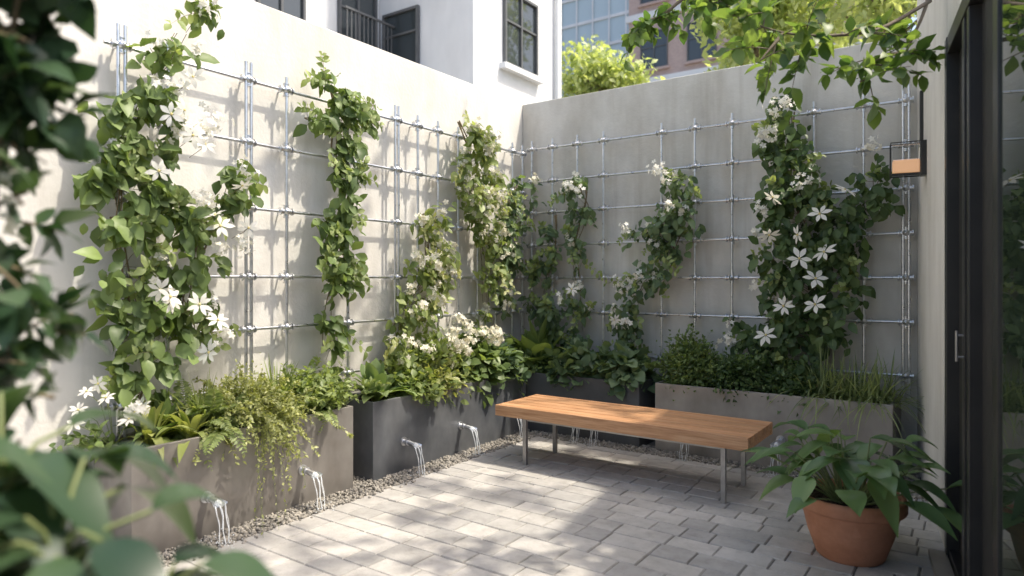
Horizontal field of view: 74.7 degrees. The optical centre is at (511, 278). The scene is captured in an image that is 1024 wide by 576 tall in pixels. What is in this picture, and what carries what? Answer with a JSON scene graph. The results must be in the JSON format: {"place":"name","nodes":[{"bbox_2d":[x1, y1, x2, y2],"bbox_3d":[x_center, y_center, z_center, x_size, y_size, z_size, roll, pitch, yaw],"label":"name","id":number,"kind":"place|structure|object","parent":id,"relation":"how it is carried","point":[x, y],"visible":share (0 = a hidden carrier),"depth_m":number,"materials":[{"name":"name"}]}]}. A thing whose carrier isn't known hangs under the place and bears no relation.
{"place":"outdoors","nodes":[
{"label":"outdoors","id":0,"kind":"place"},
{"bbox_2d":[84,436,944,575],"bbox_3d":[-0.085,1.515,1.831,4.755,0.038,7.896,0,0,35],"label":"stone paving","id":1,"kind":"structure","parent":0,"point":[476,516],"depth_m":4.04,"materials":[{"name":"grey stone"}]},
{"bbox_2d":[0,0,119,564],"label":"climbing shrub","id":2,"kind":"object","parent":1,"relation":"on","point":[41,74],"visible":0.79,"depth_m":1.28,"materials":[{"name":"green plant"}]},
{"bbox_2d":[0,383,273,575],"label":"broadleaf shrub","id":3,"kind":"object","parent":1,"relation":"on","point":[50,503],"visible":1,"depth_m":1.01,"materials":[{"name":"green plant"}]},
{"bbox_2d":[94,404,352,552],"bbox_3d":[-1.756,1.210,4.305,0.440,0.600,1.530,0,0,35],"label":"planter box","id":4,"kind":"object","parent":1,"relation":"on","point":[231,483],"visible":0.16,"depth_m":4.05,"materials":[{"name":"concrete"}]},
{"bbox_2d":[46,375,150,462],"bbox_3d":[-2.329,0.748,3.611,0.627,0.475,0.431,0,0,12],"label":"star jasmine","id":5,"kind":"object","parent":4,"relation":"on","point":[94,441],"visible":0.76,"depth_m":3.62,"materials":[{"name":"white plant"}]},
{"bbox_2d":[115,400,197,466],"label":"foliage plant","id":6,"kind":"object","parent":4,"relation":"in","point":[149,435],"visible":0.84,"depth_m":3.80,"materials":[{"name":"green plant"}]},
{"bbox_2d":[114,389,200,442],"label":"foliage plant","id":7,"kind":"object","parent":4,"relation":"in","point":[167,406],"visible":0.41,"depth_m":3.93,"materials":[{"name":"green plant"}]},
{"bbox_2d":[143,405,238,462],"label":"foliage plant","id":8,"kind":"object","parent":4,"relation":"in","point":[195,420],"visible":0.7,"depth_m":3.90,"materials":[{"name":"green plant"}]},
{"bbox_2d":[134,379,262,470],"bbox_3d":[-1.921,0.899,4.104,0.828,0.543,0.767,0,0,35],"label":"fern","id":9,"kind":"object","parent":4,"relation":"in","point":[212,440],"visible":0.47,"depth_m":4.03,"materials":[{"name":"green plant"}]},
{"bbox_2d":[200,491,244,549],"bbox_3d":[-1.634,1.366,3.814,0.324,0.269,0.231,0,0,35],"label":"water spout","id":10,"kind":"object","parent":4,"relation":"attached to","point":[216,504],"visible":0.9,"depth_m":3.80,"materials":[{"name":"liquid"}]},
{"bbox_2d":[154,353,313,416],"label":"ornamental grass","id":11,"kind":"object","parent":4,"relation":"in","point":[198,401],"depth_m":4.17,"materials":[{"name":"green plant"}]},
{"bbox_2d":[135,352,353,534],"bbox_3d":[-1.753,1.046,4.355,1.222,1.124,1.356,0,0,35],"label":"feathery shrub","id":12,"kind":"object","parent":4,"relation":"in","point":[268,407],"visible":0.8,"depth_m":4.21,"materials":[{"name":"green plant"}]},
{"bbox_2d":[298,465,338,512],"bbox_3d":[-1.257,1.366,4.379,0.282,0.269,0.206,0,0,55],"label":"water spout","id":13,"kind":"object","parent":4,"relation":"attached to","point":[311,473],"visible":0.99,"depth_m":4.36,"materials":[{"name":"metal"}]},
{"bbox_2d":[256,354,391,434],"bbox_3d":[-1.425,0.812,4.801,0.807,0.555,0.893,0,0,21],"label":"leafy shrub","id":14,"kind":"object","parent":4,"relation":"in","point":[328,397],"visible":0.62,"depth_m":4.65,"materials":[{"name":"green plant"}]},
{"bbox_2d":[344,373,525,481],"bbox_3d":[-0.624,1.212,5.917,0.440,0.595,2.030,0,0,35],"label":"planter box","id":15,"kind":"object","parent":1,"relation":"on","point":[382,427],"visible":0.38,"depth_m":5.41,"materials":[{"name":"concrete"}]},
{"bbox_2d":[342,358,416,402],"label":"hosta plant","id":16,"kind":"object","parent":15,"relation":"on","point":[375,368],"visible":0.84,"depth_m":5.17,"materials":[{"name":"green plant"}]},
{"bbox_2d":[379,345,446,406],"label":"leafy shrub","id":17,"kind":"object","parent":15,"relation":"in","point":[416,380],"visible":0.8,"depth_m":5.38,"materials":[{"name":"green plant"}]},
{"bbox_2d":[401,437,434,478],"bbox_3d":[-0.698,1.366,5.132,0.338,0.269,0.199,0,0,55],"label":"water spout","id":18,"kind":"object","parent":15,"relation":"attached to","point":[407,442],"visible":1,"depth_m":5.14,"materials":[{"name":"metal"}]},
{"bbox_2d":[423,366,459,405],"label":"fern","id":19,"kind":"object","parent":15,"relation":"in","point":[441,383],"visible":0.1,"depth_m":5.57,"materials":[{"name":"green plant"}]},
{"bbox_2d":[416,353,467,400],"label":"leafy shrub","id":20,"kind":"object","parent":15,"relation":"in","point":[448,377],"visible":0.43,"depth_m":5.65,"materials":[{"name":"green plant"}]},
{"bbox_2d":[399,313,503,404],"bbox_3d":[-0.571,0.730,5.974,0.637,0.853,1.180,0,0,35],"label":"flowering shrub","id":21,"kind":"object","parent":15,"relation":"in","point":[443,349],"visible":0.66,"depth_m":5.79,"materials":[{"name":"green plant"}]},
{"bbox_2d":[458,421,489,455],"bbox_3d":[-0.310,1.366,5.703,0.317,0.269,0.199,0,0,58],"label":"water spout","id":22,"kind":"object","parent":15,"relation":"attached to","point":[461,425],"visible":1,"depth_m":5.71,"materials":[{"name":"metal"}]},
{"bbox_2d":[450,323,510,408],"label":"broadleaf shrub","id":23,"kind":"object","parent":15,"relation":"in","point":[483,359],"visible":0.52,"depth_m":6.11,"materials":[{"name":"green plant"}]},
{"bbox_2d":[474,334,532,395],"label":"broadleaf shrub","id":24,"kind":"object","parent":15,"relation":"in","point":[513,359],"visible":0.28,"depth_m":6.40,"materials":[{"name":"green plant"}]},
{"bbox_2d":[511,418,535,441],"bbox_3d":[0.081,1.366,6.264,0.226,0.269,0.313,0,0,-38],"label":"water spout","id":25,"kind":"object","parent":1,"relation":"on","point":[521,428],"visible":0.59,"depth_m":6.21,"materials":[{"name":"metal"}]},
{"bbox_2d":[158,429,926,566],"bbox_3d":[-0.016,1.499,5.032,6.350,0.051,2.927,0,0,-20],"label":"gravel border","id":26,"kind":"object","parent":1,"relation":"on","point":[350,494],"visible":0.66,"depth_m":4.96,"materials":[{"name":"grey gravel"}]},
{"bbox_2d":[571,428,585,444],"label":"water spout","id":27,"kind":"object","parent":1,"relation":"on","point":[573,437],"visible":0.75,"depth_m":6.12,"materials":[{"name":"liquid"}]},
{"bbox_2d":[581,431,603,445],"bbox_3d":[0.752,1.366,6.033,0.312,0.270,0.206,0,0,-32],"label":"water spout","id":28,"kind":"object","parent":1,"relation":"on","point":[591,439],"visible":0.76,"depth_m":6.01,"materials":[{"name":"liquid"}]},
{"bbox_2d":[526,372,664,446],"bbox_3d":[0.633,1.218,6.672,1.630,0.585,0.590,0,0,35],"label":"planter box","id":29,"kind":"object","parent":1,"relation":"on","point":[595,389],"visible":0.26,"depth_m":6.24,"materials":[{"name":"concrete"}]},
{"bbox_2d":[504,315,565,373],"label":"leaf plant","id":30,"kind":"object","parent":29,"relation":"in","point":[532,344],"visible":0.52,"depth_m":6.72,"materials":[{"name":"green plant"}]},
{"bbox_2d":[542,337,604,391],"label":"broadleaf shrub","id":31,"kind":"object","parent":29,"relation":"in","point":[574,360],"visible":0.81,"depth_m":6.38,"materials":[{"name":"green plant"}]},
{"bbox_2d":[578,339,661,400],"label":"broadleaf shrub","id":32,"kind":"object","parent":29,"relation":"in","point":[624,364],"visible":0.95,"depth_m":6.14,"materials":[{"name":"green plant"}]},
{"bbox_2d":[495,394,772,503],"bbox_3d":[0.878,1.270,5.211,2.050,0.460,0.620,0,0,35],"label":"wooden bench","id":33,"kind":"object","parent":1,"relation":"on","point":[723,433],"visible":0.99,"depth_m":4.97,"materials":[{"name":"brown wood"}]},
{"bbox_2d":[667,444,688,460],"bbox_3d":[1.451,1.366,5.580,0.243,0.269,0.258,0,0,35],"label":"water spout","id":34,"kind":"object","parent":1,"relation":"on","point":[681,452],"visible":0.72,"depth_m":5.53,"materials":[{"name":"liquid"}]},
{"bbox_2d":[655,380,900,480],"bbox_3d":[2.167,1.210,5.595,1.820,0.600,0.590,0,0,35],"label":"planter box","id":35,"kind":"object","parent":1,"relation":"on","point":[752,405],"visible":0.47,"depth_m":5.30,"materials":[{"name":"concrete"}]},
{"bbox_2d":[642,323,732,400],"bbox_3d":[1.576,0.786,5.931,0.865,0.790,0.910,0,0,35],"label":"boxwood shrub","id":36,"kind":"object","parent":35,"relation":"on","point":[689,367],"visible":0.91,"depth_m":5.84,"materials":[{"name":"green plant"}]},
{"bbox_2d":[705,340,801,405],"bbox_3d":[2.056,0.865,5.640,0.916,0.705,0.742,0,0,35],"label":"boxwood shrub","id":37,"kind":"object","parent":35,"relation":"in","point":[729,375],"visible":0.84,"depth_m":5.54,"materials":[{"name":"green plant"}]},
{"bbox_2d":[766,435,797,476],"bbox_3d":[2.026,1.366,5.129,0.319,0.270,0.233,0,0,-28],"label":"water spout","id":38,"kind":"object","parent":35,"relation":"attached to","point":[780,439],"visible":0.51,"depth_m":5.18,"materials":[{"name":"metal"}]},
{"bbox_2d":[740,355,838,416],"bbox_3d":[2.269,0.861,5.470,0.738,0.528,0.700,0,0,-9],"label":"boxwood shrub","id":39,"kind":"object","parent":35,"relation":"in","point":[794,389],"visible":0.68,"depth_m":5.34,"materials":[{"name":"green plant"}]},
{"bbox_2d":[769,338,925,444],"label":"ornamental grass","id":40,"kind":"object","parent":35,"relation":"in","point":[854,389],"depth_m":5.05,"materials":[{"name":"green plant"}]},
{"bbox_2d":[741,420,961,566],"bbox_3d":[1.817,1.162,3.637,1.076,0.676,1.140,0,0,-5],"label":"potted plant","id":41,"kind":"object","parent":1,"relation":"on","point":[853,517],"visible":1,"depth_m":3.46,"materials":[{"name":"green plant"}]},
{"bbox_2d":[928,549,954,575],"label":"threshold","id":42,"kind":"object","parent":1,"relation":"on","point":[940,563],"visible":0.86,"depth_m":3.46,"materials":[{"name":"grey stone"}]},
{"bbox_2d":[905,11,916,30],"label":"sky","id":43,"kind":"structure","parent":0,"point":[912,18],"materials":[{"name":"white"}]},
{"label":"ground","id":44,"kind":"structure","parent":0,"visible":0},
{"bbox_2d":[0,0,524,542],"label":"courtyard wall","id":45,"kind":"structure","parent":44,"relation":"on","point":[274,46],"depth_m":4.86,"materials":[{"name":"paint"}]},
{"bbox_2d":[103,23,526,440],"bbox_3d":[-1.113,-0.270,5.602,0.139,2.420,4.293,0,0,35],"label":"metal trellis","id":46,"kind":"object","parent":45,"relation":"attached to","point":[249,142],"visible":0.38,"depth_m":4.82,"materials":[{"name":"metal"}]},
{"bbox_2d":[67,0,267,411],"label":"climbing jasmine","id":47,"kind":"object","parent":46,"relation":"attached to","point":[153,304],"visible":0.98,"depth_m":3.89,"materials":[{"name":"green plant"}]},
{"bbox_2d":[293,51,383,388],"bbox_3d":[-1.289,-0.390,5.079,0.385,2.555,0.892,0,0,35],"label":"climbing jasmine","id":48,"kind":"object","parent":46,"relation":"attached to","point":[345,275],"visible":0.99,"depth_m":5.06,"materials":[{"name":"green plant"}]},
{"bbox_2d":[382,199,461,376],"bbox_3d":[-0.757,0.115,5.771,0.457,1.617,1.109,0,0,35],"label":"climbing jasmine","id":49,"kind":"object","parent":46,"relation":"attached to","point":[440,266],"visible":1,"depth_m":5.75,"materials":[{"name":"green plant"}]},
{"bbox_2d":[450,110,520,326],"bbox_3d":[-0.295,-0.530,6.404,0.448,2.033,0.897,0,0,35],"label":"climbing jasmine","id":50,"kind":"object","parent":46,"relation":"attached to","point":[476,199],"visible":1,"depth_m":6.43,"materials":[{"name":"green plant"}]},
{"bbox_2d":[486,173,546,320],"bbox_3d":[0.028,-0.347,6.900,0.432,1.558,0.749,0,0,25],"label":"climbing jasmine","id":51,"kind":"object","parent":46,"relation":"attached to","point":[511,257],"visible":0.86,"depth_m":6.88,"materials":[{"name":"green plant"}]},
{"bbox_2d":[253,0,561,104],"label":"white apartment building","id":52,"kind":"structure","parent":44,"relation":"on","point":[511,49],"depth_m":12.61,"materials":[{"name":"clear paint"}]},
{"bbox_2d":[562,0,628,96],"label":"glass office tower","id":53,"kind":"structure","parent":44,"relation":"on","point":[604,20],"depth_m":40.45,"materials":[{"name":"blue glass"}]},
{"bbox_2d":[562,34,664,97],"bbox_3d":[2.461,-2.429,17.988,3.524,7.861,2.572,0,0,-20],"label":"broadleaf tree","id":54,"kind":"object","parent":44,"relation":"on","point":[600,70],"visible":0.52,"depth_m":17.33,"materials":[{"name":"green plant"}]},
{"bbox_2d":[523,38,916,465],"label":"courtyard wall","id":55,"kind":"structure","parent":44,"relation":"on","point":[720,96],"depth_m":6.26,"materials":[{"name":"concrete"}]},
{"bbox_2d":[527,84,913,398],"bbox_3d":[1.663,-0.290,6.284,3.622,2.460,0.138,0,0,35],"label":"metal trellis","id":56,"kind":"object","parent":55,"relation":"attached to","point":[907,187],"visible":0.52,"depth_m":6.01,"materials":[{"name":"metal"}]},
{"bbox_2d":[517,215,569,346],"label":"climbing jasmine","id":57,"kind":"object","parent":56,"relation":"attached to","point":[545,306],"visible":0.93,"depth_m":6.98,"materials":[{"name":"green plant"}]},
{"bbox_2d":[545,171,602,352],"bbox_3d":[0.624,-0.089,6.815,0.454,1.978,0.518,0,0,-24],"label":"climbing jasmine","id":58,"kind":"object","parent":56,"relation":"attached to","point":[572,244],"visible":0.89,"depth_m":6.80,"materials":[{"name":"green plant"}]},
{"bbox_2d":[603,159,705,350],"bbox_3d":[1.302,-0.157,6.277,0.990,1.886,0.477,0,0,28],"label":"climbing jasmine","id":59,"kind":"object","parent":56,"relation":"attached to","point":[668,224],"visible":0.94,"depth_m":6.23,"materials":[{"name":"green plant"}]},
{"bbox_2d":[714,87,904,388],"bbox_3d":[2.385,-0.352,5.475,1.406,2.544,0.591,0,0,35],"label":"climbing jasmine","id":60,"kind":"object","parent":56,"relation":"attached to","point":[820,256],"visible":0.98,"depth_m":5.46,"materials":[{"name":"green plant"}]},
{"bbox_2d":[677,0,820,71],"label":"broadleaf tree","id":61,"kind":"object","parent":44,"relation":"on","point":[780,12],"visible":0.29,"depth_m":13.72,"materials":[{"name":"green plant"}]},
{"bbox_2d":[626,0,872,81],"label":"brick apartment building","id":62,"kind":"structure","parent":44,"relation":"on","point":[675,57],"depth_m":29.79,"materials":[{"name":"brick"}]},
{"bbox_2d":[704,49,799,71],"bbox_3d":[8.244,-3.092,21.231,4.126,9.184,3.626,0,0,-27],"label":"broadleaf tree","id":63,"kind":"object","parent":44,"relation":"on","point":[716,60],"visible":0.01,"depth_m":21.50,"materials":[{"name":"green plant"}]},
{"bbox_2d":[620,0,944,129],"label":"overhanging tree","id":64,"kind":"object","parent":44,"relation":"on","point":[644,31],"visible":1,"depth_m":3.46,"materials":[{"name":"green plant"}]},
{"bbox_2d":[773,0,916,52],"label":"broadleaf tree","id":65,"kind":"object","parent":44,"relation":"on","point":[837,16],"visible":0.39,"depth_m":12.36,"materials":[{"name":"green plant"}]},
{"bbox_2d":[917,0,961,547],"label":"side wall","id":66,"kind":"structure","parent":44,"relation":"on","point":[939,18],"depth_m":4.25,"materials":[{"name":"paint"}]},
{"bbox_2d":[890,90,926,177],"bbox_3d":[2.827,-1.040,4.803,0.219,0.640,0.305,0,0,27],"label":"wall lantern","id":67,"kind":"object","parent":66,"relation":"attached to","point":[907,161],"depth_m":4.69,"materials":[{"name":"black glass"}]},
{"bbox_2d":[945,0,999,575],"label":"glazed door","id":68,"kind":"structure","parent":66,"relation":"attached to","point":[972,251],"depth_m":2.93,"materials":[{"name":"metal"}]},
{"bbox_2d":[1000,0,1023,575],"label":"glass pane","id":69,"kind":"object","parent":68,"relation":"attached to","point":[1011,287],"visible":1,"depth_m":2.18,"materials":[{"name":"grey"}]}
]}

